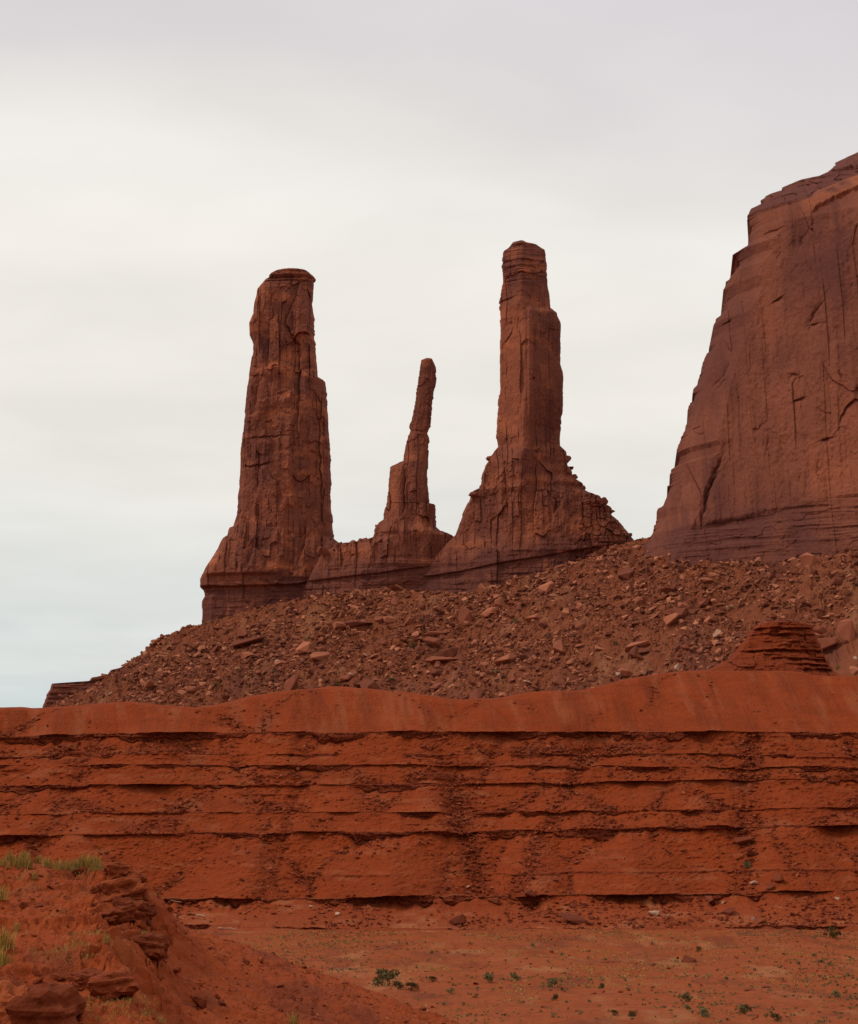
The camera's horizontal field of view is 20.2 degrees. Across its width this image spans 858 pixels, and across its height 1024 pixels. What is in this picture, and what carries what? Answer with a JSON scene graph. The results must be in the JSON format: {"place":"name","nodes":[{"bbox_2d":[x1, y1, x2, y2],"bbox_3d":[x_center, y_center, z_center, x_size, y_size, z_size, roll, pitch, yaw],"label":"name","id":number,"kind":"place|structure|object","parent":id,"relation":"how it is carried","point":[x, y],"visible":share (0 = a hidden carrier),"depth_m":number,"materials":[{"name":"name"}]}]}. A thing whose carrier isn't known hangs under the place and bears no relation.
{"place":"outdoors","nodes":[
{"label":"outdoors","id":0,"kind":"place"},
{"bbox_2d":[0,852,459,1023],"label":"hill","id":1,"kind":"structure","parent":0,"point":[28,959],"depth_m":54.33,"materials":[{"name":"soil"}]},
{"bbox_2d":[0,884,11,899],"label":"grass tuft","id":2,"kind":"object","parent":1,"relation":"on","point":[2,894],"visible":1,"depth_m":53.06,"materials":[{"name":"plant"}]},
{"bbox_2d":[0,946,14,965],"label":"grass tuft","id":3,"kind":"object","parent":1,"relation":"on","point":[4,961],"visible":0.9,"depth_m":48.97,"materials":[{"name":"plant"}]},
{"bbox_2d":[0,924,17,949],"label":"grass tuft","id":4,"kind":"object","parent":1,"relation":"on","point":[5,941],"visible":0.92,"depth_m":49.80,"materials":[{"name":"plant"}]},
{"bbox_2d":[0,980,28,1023],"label":"boulder","id":5,"kind":"object","parent":1,"relation":"on","point":[9,990],"visible":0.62,"depth_m":44.17,"materials":[{"name":"brown stone"}]},
{"bbox_2d":[13,854,29,869],"bbox_3d":[-9.848,8.464,58.331,0.518,0.412,0.411,-4,-9,27],"label":"grass tuft","id":6,"kind":"object","parent":1,"relation":"on","point":[20,862],"visible":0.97,"depth_m":58.30,"materials":[{"name":"green plant"}]},
{"bbox_2d":[5,982,85,1023],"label":"boulder","id":7,"kind":"object","parent":1,"relation":"on","point":[51,1003],"visible":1,"depth_m":43.84,"materials":[{"name":"brown stone"}]},
{"bbox_2d":[51,973,65,980],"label":"boulder","id":8,"kind":"object","parent":1,"relation":"on","point":[57,976],"visible":1,"depth_m":48.28,"materials":[{"name":"brown stone"}]},
{"bbox_2d":[73,868,86,873],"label":"boulder","id":9,"kind":"object","parent":1,"relation":"on","point":[80,870],"visible":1,"depth_m":58.71,"materials":[{"name":"red stone"}]},
{"bbox_2d":[70,968,103,989],"bbox_3d":[-6.807,9.313,48.053,0.755,0.380,0.613,-3,-1,-37],"label":"boulder","id":10,"kind":"object","parent":1,"relation":"on","point":[81,978],"visible":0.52,"depth_m":47.80,"materials":[{"name":"brown stone"}]},
{"bbox_2d":[1,862,174,1023],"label":"hill dry grass","id":11,"kind":"structure","parent":1,"relation":"on","point":[127,998],"depth_m":48.00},
{"bbox_2d":[90,886,100,893],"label":"boulder","id":12,"kind":"object","parent":1,"relation":"on","point":[94,890],"visible":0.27,"depth_m":56.68,"materials":[{"name":"red stone"}]},
{"bbox_2d":[87,970,139,1000],"bbox_3d":[-6.136,9.143,46.468,1.023,0.588,1.204,-8,-10,-17],"label":"boulder","id":13,"kind":"object","parent":1,"relation":"on","point":[110,985],"visible":0.9,"depth_m":46.03,"materials":[{"name":"brown stone"}]},
{"bbox_2d":[102,862,131,878],"bbox_3d":[-7.597,8.723,58.449,0.724,0.462,0.868,3,-17,-26],"label":"boulder","id":14,"kind":"object","parent":1,"relation":"on","point":[115,870],"visible":0.82,"depth_m":58.12,"materials":[{"name":"stone"}]},
{"bbox_2d":[101,905,137,924],"bbox_3d":[-6.935,8.987,53.616,0.868,0.421,0.622,-19,-12,35],"label":"boulder","id":15,"kind":"object","parent":1,"relation":"on","point":[119,915],"visible":0.91,"depth_m":53.40,"materials":[{"name":"red stone"}]},
{"bbox_2d":[97,877,147,902],"bbox_3d":[-7.144,8.896,55.950,1.268,0.713,1.074,-8,-13,-8],"label":"boulder","id":16,"kind":"object","parent":1,"relation":"on","point":[132,888],"visible":0.71,"depth_m":55.57,"materials":[{"name":"stone"}]},
{"bbox_2d":[119,871,146,882],"bbox_3d":[-7.249,9.000,58.415,0.761,0.599,0.867,-2,-15,13],"label":"boulder","id":17,"kind":"object","parent":1,"relation":"on","point":[138,874],"visible":0.32,"depth_m":58.20,"materials":[{"name":"red stone"}]},
{"bbox_2d":[112,896,157,926],"bbox_3d":[-6.779,9.206,55.354,0.956,0.675,0.847,4,-14,20],"label":"boulder","id":18,"kind":"object","parent":1,"relation":"on","point":[146,912],"visible":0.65,"depth_m":55.13,"materials":[{"name":"red stone"}]},
{"bbox_2d":[134,920,145,929],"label":"boulder","id":19,"kind":"object","parent":1,"relation":"on","point":[140,924],"visible":0.95,"depth_m":54.67,"materials":[{"name":"red stone"}]},
{"bbox_2d":[142,891,150,900],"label":"boulder","id":20,"kind":"object","parent":1,"relation":"on","point":[145,896],"visible":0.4,"depth_m":55.86,"materials":[{"name":"red stone"}]},
{"bbox_2d":[129,932,169,960],"bbox_3d":[-6.090,9.523,52.818,0.824,0.608,0.889,5,-5,11],"label":"boulder","id":21,"kind":"object","parent":1,"relation":"on","point":[154,946],"visible":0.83,"depth_m":52.51,"materials":[{"name":"brown stone"}]},
{"bbox_2d":[192,995,206,1008],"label":"boulder","id":22,"kind":"object","parent":1,"relation":"on","point":[200,1002],"visible":1,"depth_m":52.18,"materials":[{"name":"brown stone"}]},
{"bbox_2d":[285,1011,300,1023],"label":"grass tuft","id":23,"kind":"object","parent":1,"relation":"on","point":[293,1020],"visible":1,"depth_m":53.29,"materials":[{"name":"plant"}]},
{"bbox_2d":[0,670,857,931],"bbox_3d":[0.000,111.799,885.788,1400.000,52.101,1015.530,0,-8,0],"label":"terraced hill","id":24,"kind":"structure","parent":0,"point":[782,699],"depth_m":458.39,"materials":[{"name":"red stone"}]},
{"bbox_2d":[0,673,857,929],"bbox_3d":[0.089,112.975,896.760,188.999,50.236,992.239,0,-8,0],"label":"terrace rubble","id":25,"kind":"object","parent":24,"relation":"on","point":[573,892],"visible":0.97,"depth_m":451.53,"materials":[{"name":"brown stone"}]},
{"bbox_2d":[524,889,535,896],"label":"boulder","id":26,"kind":"object","parent":24,"relation":"on","point":[530,893],"visible":1,"depth_m":427.57,"materials":[{"name":"red stone"}]},
{"bbox_2d":[559,912,587,924],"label":"boulder","id":27,"kind":"object","parent":24,"relation":"on","point":[573,918],"visible":1,"depth_m":417.85,"materials":[{"name":"red stone"}]},
{"bbox_2d":[722,907,735,914],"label":"boulder","id":28,"kind":"object","parent":24,"relation":"on","point":[729,910],"visible":1,"depth_m":423.33,"materials":[{"name":"red stone"}]},
{"bbox_2d":[734,837,752,844],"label":"boulder","id":29,"kind":"object","parent":24,"relation":"on","point":[742,840],"visible":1,"depth_m":446.87,"materials":[{"name":"red stone"}]},
{"bbox_2d":[745,850,758,855],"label":"boulder","id":30,"kind":"object","parent":24,"relation":"on","point":[751,853],"visible":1,"depth_m":442.86,"materials":[{"name":"red stone"}]},
{"bbox_2d":[751,917,766,925],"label":"boulder","id":31,"kind":"object","parent":24,"relation":"on","point":[757,920],"visible":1,"depth_m":416.65,"materials":[{"name":"red stone"}]},
{"bbox_2d":[707,620,840,675],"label":"rock mound","id":32,"kind":"object","parent":24,"relation":"on","point":[790,646],"visible":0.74,"depth_m":540.01,"materials":[{"name":"brown stone"}]},
{"bbox_2d":[773,872,784,882],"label":"boulder","id":33,"kind":"object","parent":24,"relation":"on","point":[778,877],"visible":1,"depth_m":432.52,"materials":[{"name":"red stone"}]},
{"bbox_2d":[0,0,857,707],"label":"sky","id":34,"kind":"structure","parent":0,"point":[160,160],"materials":[{"name":"white"}]},
{"bbox_2d":[50,538,857,706],"bbox_3d":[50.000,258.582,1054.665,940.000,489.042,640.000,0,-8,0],"label":"hillside","id":35,"kind":"structure","parent":0,"point":[841,654],"depth_m":1002.46,"materials":[{"name":"brown stone"}]},
{"bbox_2d":[42,628,204,707],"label":"rock ledge","id":36,"kind":"object","parent":35,"relation":"on","point":[62,689],"visible":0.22,"depth_m":1169.02,"materials":[{"name":"stone"}]},
{"bbox_2d":[144,680,154,687],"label":"boulder","id":37,"kind":"object","parent":35,"relation":"on","point":[149,683],"visible":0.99,"depth_m":1118.27,"materials":[{"name":"stone"}]},
{"bbox_2d":[186,686,198,692],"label":"boulder","id":38,"kind":"object","parent":35,"relation":"on","point":[191,689],"visible":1,"depth_m":1092.62,"materials":[{"name":"stone"}]},
{"bbox_2d":[237,627,249,637],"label":"boulder","id":39,"kind":"object","parent":35,"relation":"on","point":[242,632],"visible":0.88,"depth_m":1137.54,"materials":[{"name":"stone"}]},
{"bbox_2d":[241,651,253,657],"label":"boulder","id":40,"kind":"object","parent":35,"relation":"on","point":[245,654],"visible":1,"depth_m":1113.15,"materials":[{"name":"stone"}]},
{"bbox_2d":[232,636,264,646],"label":"boulder","id":41,"kind":"object","parent":35,"relation":"on","point":[242,642],"visible":1,"depth_m":1125.62,"materials":[{"name":"stone"}]},
{"bbox_2d":[200,268,338,623],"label":"rock tower","id":42,"kind":"structure","parent":35,"relation":"on","point":[280,531],"depth_m":1189.88,"materials":[{"name":"stone"}]},
{"bbox_2d":[283,675,297,690],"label":"boulder","id":43,"kind":"object","parent":35,"relation":"on","point":[291,683],"visible":0.78,"depth_m":1062.25,"materials":[{"name":"stone"}]},
{"bbox_2d":[296,641,313,653],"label":"boulder","id":44,"kind":"object","parent":35,"relation":"on","point":[303,647],"visible":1,"depth_m":1095.54,"materials":[{"name":"stone"}]},
{"bbox_2d":[310,652,330,660],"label":"boulder","id":45,"kind":"object","parent":35,"relation":"on","point":[316,656],"visible":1,"depth_m":1081.50,"materials":[{"name":"stone"}]},
{"bbox_2d":[333,621,345,630],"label":"boulder","id":46,"kind":"object","parent":35,"relation":"on","point":[339,625],"visible":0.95,"depth_m":1108.46,"materials":[{"name":"stone"}]},
{"bbox_2d":[340,674,351,681],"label":"boulder","id":47,"kind":"object","parent":35,"relation":"on","point":[345,677],"visible":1,"depth_m":1053.43,"materials":[{"name":"stone"}]},
{"bbox_2d":[345,621,370,625],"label":"boulder","id":48,"kind":"object","parent":35,"relation":"on","point":[354,623],"visible":1,"depth_m":1102.62,"materials":[{"name":"stone"}]},
{"bbox_2d":[360,679,377,688],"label":"boulder","id":49,"kind":"object","parent":35,"relation":"on","point":[368,683],"visible":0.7,"depth_m":1032.42,"materials":[{"name":"stone"}]},
{"bbox_2d":[299,358,453,600],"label":"rock needle","id":50,"kind":"object","parent":35,"relation":"on","point":[406,543],"visible":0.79,"depth_m":1162.90,"materials":[{"name":"stone"}]},
{"bbox_2d":[373,616,384,622],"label":"boulder","id":51,"kind":"object","parent":35,"relation":"on","point":[379,619],"visible":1,"depth_m":1109.96,"materials":[{"name":"stone"}]},
{"bbox_2d":[383,616,396,623],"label":"boulder","id":52,"kind":"object","parent":35,"relation":"on","point":[389,619],"visible":1,"depth_m":1108.36,"materials":[{"name":"stone"}]},
{"bbox_2d":[390,596,399,605],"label":"boulder","id":53,"kind":"object","parent":35,"relation":"on","point":[395,601],"visible":1,"depth_m":1123.36,"materials":[{"name":"stone"}]},
{"bbox_2d":[390,584,404,590],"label":"boulder","id":54,"kind":"object","parent":35,"relation":"on","point":[396,587],"visible":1,"depth_m":1140.03,"materials":[{"name":"stone"}]},
{"bbox_2d":[405,617,414,625],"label":"boulder","id":55,"kind":"object","parent":35,"relation":"on","point":[409,620],"visible":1,"depth_m":1089.92,"materials":[{"name":"stone"}]},
{"bbox_2d":[424,636,440,647],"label":"boulder","id":56,"kind":"object","parent":35,"relation":"on","point":[434,642],"visible":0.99,"depth_m":1056.57,"materials":[{"name":"stone"}]},
{"bbox_2d":[423,631,442,635],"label":"boulder","id":57,"kind":"object","parent":35,"relation":"on","point":[432,633],"visible":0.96,"depth_m":1067.76,"materials":[{"name":"stone"}]},
{"bbox_2d":[430,670,442,675],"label":"boulder","id":58,"kind":"object","parent":35,"relation":"on","point":[435,672],"visible":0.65,"depth_m":1022.45,"materials":[{"name":"stone"}]},
{"bbox_2d":[425,656,459,662],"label":"boulder","id":59,"kind":"object","parent":35,"relation":"on","point":[432,659],"visible":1,"depth_m":1037.55,"materials":[{"name":"stone"}]},
{"bbox_2d":[439,647,456,656],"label":"boulder","id":60,"kind":"object","parent":35,"relation":"on","point":[449,652],"visible":0.98,"depth_m":1042.40,"materials":[{"name":"stone"}]},
{"bbox_2d":[56,537,857,706],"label":"scree rubble","id":61,"kind":"object","parent":35,"relation":"on","point":[627,601],"visible":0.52,"depth_m":1035.07,"materials":[{"name":"stone"}]},
{"bbox_2d":[457,608,473,623],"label":"boulder","id":62,"kind":"object","parent":35,"relation":"on","point":[464,614],"visible":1,"depth_m":1075.52,"materials":[{"name":"stone"}]},
{"bbox_2d":[470,689,484,698],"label":"boulder","id":63,"kind":"object","parent":35,"relation":"on","point":[476,694],"visible":0.66,"depth_m":943.73,"materials":[{"name":"stone"}]},
{"bbox_2d":[474,583,485,592],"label":"boulder","id":64,"kind":"object","parent":35,"relation":"on","point":[481,587],"visible":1,"depth_m":1110.02,"materials":[{"name":"stone"}]},
{"bbox_2d":[481,607,497,617],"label":"boulder","id":65,"kind":"object","parent":35,"relation":"on","point":[486,612],"visible":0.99,"depth_m":1070.37,"materials":[{"name":"stone"}]},
{"bbox_2d":[494,597,505,606],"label":"boulder","id":66,"kind":"object","parent":35,"relation":"on","point":[499,601],"visible":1,"depth_m":1075.11,"materials":[{"name":"stone"}]},
{"bbox_2d":[494,653,517,664],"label":"boulder","id":67,"kind":"object","parent":35,"relation":"on","point":[509,657],"visible":1,"depth_m":961.51,"materials":[{"name":"stone"}]},
{"bbox_2d":[419,240,633,592],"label":"rock tower","id":68,"kind":"structure","parent":35,"relation":"on","point":[533,505],"depth_m":1151.64,"materials":[{"name":"stone"}]},
{"bbox_2d":[525,614,540,622],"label":"boulder","id":69,"kind":"object","parent":35,"relation":"on","point":[531,617],"visible":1,"depth_m":1002.42,"materials":[{"name":"stone"}]},
{"bbox_2d":[538,581,553,592],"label":"boulder","id":70,"kind":"object","parent":35,"relation":"on","point":[547,586],"visible":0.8,"depth_m":1047.08,"materials":[{"name":"stone"}]},
{"bbox_2d":[553,639,565,654],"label":"boulder","id":71,"kind":"object","parent":35,"relation":"on","point":[558,646],"visible":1,"depth_m":944.17,"materials":[{"name":"stone"}]},
{"bbox_2d":[553,675,565,685],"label":"boulder","id":72,"kind":"object","parent":35,"relation":"on","point":[558,680],"visible":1,"depth_m":918.94,"materials":[{"name":"stone"}]},
{"bbox_2d":[575,620,586,629],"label":"boulder","id":73,"kind":"object","parent":35,"relation":"on","point":[580,625],"visible":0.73,"depth_m":964.89,"materials":[{"name":"stone"}]},
{"bbox_2d":[618,567,634,578],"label":"boulder","id":74,"kind":"object","parent":35,"relation":"on","point":[627,572],"visible":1,"depth_m":1001.64,"materials":[{"name":"stone"}]},
{"bbox_2d":[619,667,633,676],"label":"boulder","id":75,"kind":"object","parent":35,"relation":"on","point":[624,672],"visible":1,"depth_m":908.56,"materials":[{"name":"stone"}]},
{"bbox_2d":[629,646,641,658],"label":"boulder","id":76,"kind":"object","parent":35,"relation":"on","point":[633,651],"visible":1,"depth_m":919.50,"materials":[{"name":"stone"}]},
{"bbox_2d":[624,640,649,651],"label":"boulder","id":77,"kind":"object","parent":35,"relation":"on","point":[630,646],"visible":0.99,"depth_m":922.92,"materials":[{"name":"stone"}]},
{"bbox_2d":[635,597,642,604],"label":"boulder","id":78,"kind":"object","parent":35,"relation":"on","point":[639,600],"visible":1,"depth_m":963.81,"materials":[{"name":"stone"}]},
{"bbox_2d":[638,648,649,653],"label":"boulder","id":79,"kind":"object","parent":35,"relation":"on","point":[642,650],"visible":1,"depth_m":917.16,"materials":[{"name":"stone"}]},
{"bbox_2d":[660,587,673,593],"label":"boulder","id":80,"kind":"object","parent":35,"relation":"on","point":[667,590],"visible":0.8,"depth_m":964.69,"materials":[{"name":"stone"}]},
{"bbox_2d":[663,613,679,624],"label":"boulder","id":81,"kind":"object","parent":35,"relation":"on","point":[671,619],"visible":1,"depth_m":929.63,"materials":[{"name":"stone"}]},
{"bbox_2d":[663,607,688,620],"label":"boulder","id":82,"kind":"object","parent":35,"relation":"on","point":[682,612],"visible":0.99,"depth_m":932.95,"materials":[{"name":"stone"}]},
{"bbox_2d":[698,597,711,607],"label":"boulder","id":83,"kind":"object","parent":35,"relation":"on","point":[705,602],"visible":1,"depth_m":932.85,"materials":[{"name":"stone"}]},
{"bbox_2d":[644,152,857,564],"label":"mesa","id":84,"kind":"structure","parent":35,"relation":"on","point":[765,469],"depth_m":995.35,"materials":[{"name":"stone"}]},
{"bbox_2d":[799,552,820,567],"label":"boulder","id":85,"kind":"object","parent":35,"relation":"on","point":[809,559],"visible":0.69,"depth_m":926.83,"materials":[{"name":"stone"}]},
{"bbox_2d":[813,626,826,634],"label":"boulder","id":86,"kind":"object","parent":35,"relation":"on","point":[820,630],"visible":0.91,"depth_m":846.51,"materials":[{"name":"stone"}]},
{"bbox_2d":[817,637,839,649],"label":"boulder","id":87,"kind":"object","parent":35,"relation":"on","point":[826,643],"visible":0.75,"depth_m":832.56,"materials":[{"name":"stone"}]},
{"bbox_2d":[829,577,842,585],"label":"boulder","id":88,"kind":"object","parent":35,"relation":"on","point":[836,581],"visible":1,"depth_m":882.94,"materials":[{"name":"stone"}]},
{"bbox_2d":[837,620,854,641],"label":"boulder","id":89,"kind":"object","parent":35,"relation":"on","point":[845,629],"visible":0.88,"depth_m":832.18,"materials":[{"name":"stone"}]},
{"bbox_2d":[849,666,857,674],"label":"boulder","id":90,"kind":"object","parent":35,"relation":"on","point":[853,669],"visible":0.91,"depth_m":800.60,"materials":[{"name":"stone"}]},
{"bbox_2d":[194,928,857,1023],"bbox_3d":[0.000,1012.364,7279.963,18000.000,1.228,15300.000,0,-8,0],"label":"ground","id":91,"kind":"structure","parent":0,"point":[579,996],"depth_m":279.73,"materials":[{"name":"soil"}]},
{"bbox_2d":[372,968,399,985],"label":"desert bush","id":92,"kind":"object","parent":91,"relation":"on","point":[383,975],"visible":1,"depth_m":257.40,"materials":[{"name":"green plant"}]},
{"bbox_2d":[387,980,403,988],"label":"desert bush","id":93,"kind":"object","parent":91,"relation":"on","point":[396,983],"visible":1,"depth_m":251.60,"materials":[{"name":"green plant"}]},
{"bbox_2d":[406,982,418,990],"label":"desert bush","id":94,"kind":"object","parent":91,"relation":"on","point":[413,985],"visible":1,"depth_m":250.94,"materials":[{"name":"green plant"}]},
{"bbox_2d":[449,915,466,924],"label":"boulder","id":95,"kind":"object","parent":91,"relation":"on","point":[459,919],"visible":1,"depth_m":417.66,"materials":[{"name":"red stone"}]},
{"bbox_2d":[482,971,494,981],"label":"desert bush","id":96,"kind":"object","parent":91,"relation":"on","point":[487,976],"visible":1,"depth_m":261.80,"materials":[{"name":"green plant"}]},
{"bbox_2d":[195,928,855,1023],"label":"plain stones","id":97,"kind":"object","parent":91,"relation":"on","point":[817,971],"visible":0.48,"depth_m":324.58,"materials":[{"name":"brown stone"}]},
{"bbox_2d":[197,929,857,1023],"bbox_3d":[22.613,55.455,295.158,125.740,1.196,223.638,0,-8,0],"label":"dry ground cover","id":98,"kind":"object","parent":91,"relation":"on","point":[700,991],"visible":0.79,"depth_m":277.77,"materials":[{"name":"green plant"}]},
{"bbox_2d":[546,978,562,987],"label":"desert bush","id":99,"kind":"object","parent":91,"relation":"on","point":[551,982],"visible":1,"depth_m":253.51,"materials":[{"name":"green plant"}]},
{"bbox_2d":[677,993,691,1001],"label":"desert bush","id":100,"kind":"object","parent":91,"relation":"on","point":[686,996],"visible":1,"depth_m":225.32,"materials":[{"name":"green plant"}]},
{"bbox_2d":[681,955,696,962],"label":"boulder","id":101,"kind":"object","parent":91,"relation":"on","point":[687,959],"visible":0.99,"depth_m":301.35,"materials":[{"name":"brown stone"}]},
{"bbox_2d":[698,1007,710,1017],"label":"desert bush","id":102,"kind":"object","parent":91,"relation":"on","point":[703,1011],"visible":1,"depth_m":201.86,"materials":[{"name":"green plant"}]},
{"bbox_2d":[737,1003,751,1014],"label":"desert bush","id":103,"kind":"object","parent":91,"relation":"on","point":[745,1010],"visible":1,"depth_m":205.76,"materials":[{"name":"green plant"}]},
{"bbox_2d":[764,1012,781,1020],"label":"desert bush","id":104,"kind":"object","parent":91,"relation":"on","point":[773,1015],"visible":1,"depth_m":197.71,"materials":[{"name":"green plant"}]},
{"bbox_2d":[823,926,841,937],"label":"desert bush","id":105,"kind":"object","parent":91,"relation":"on","point":[831,929],"visible":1,"depth_m":375.29,"materials":[{"name":"green plant"}]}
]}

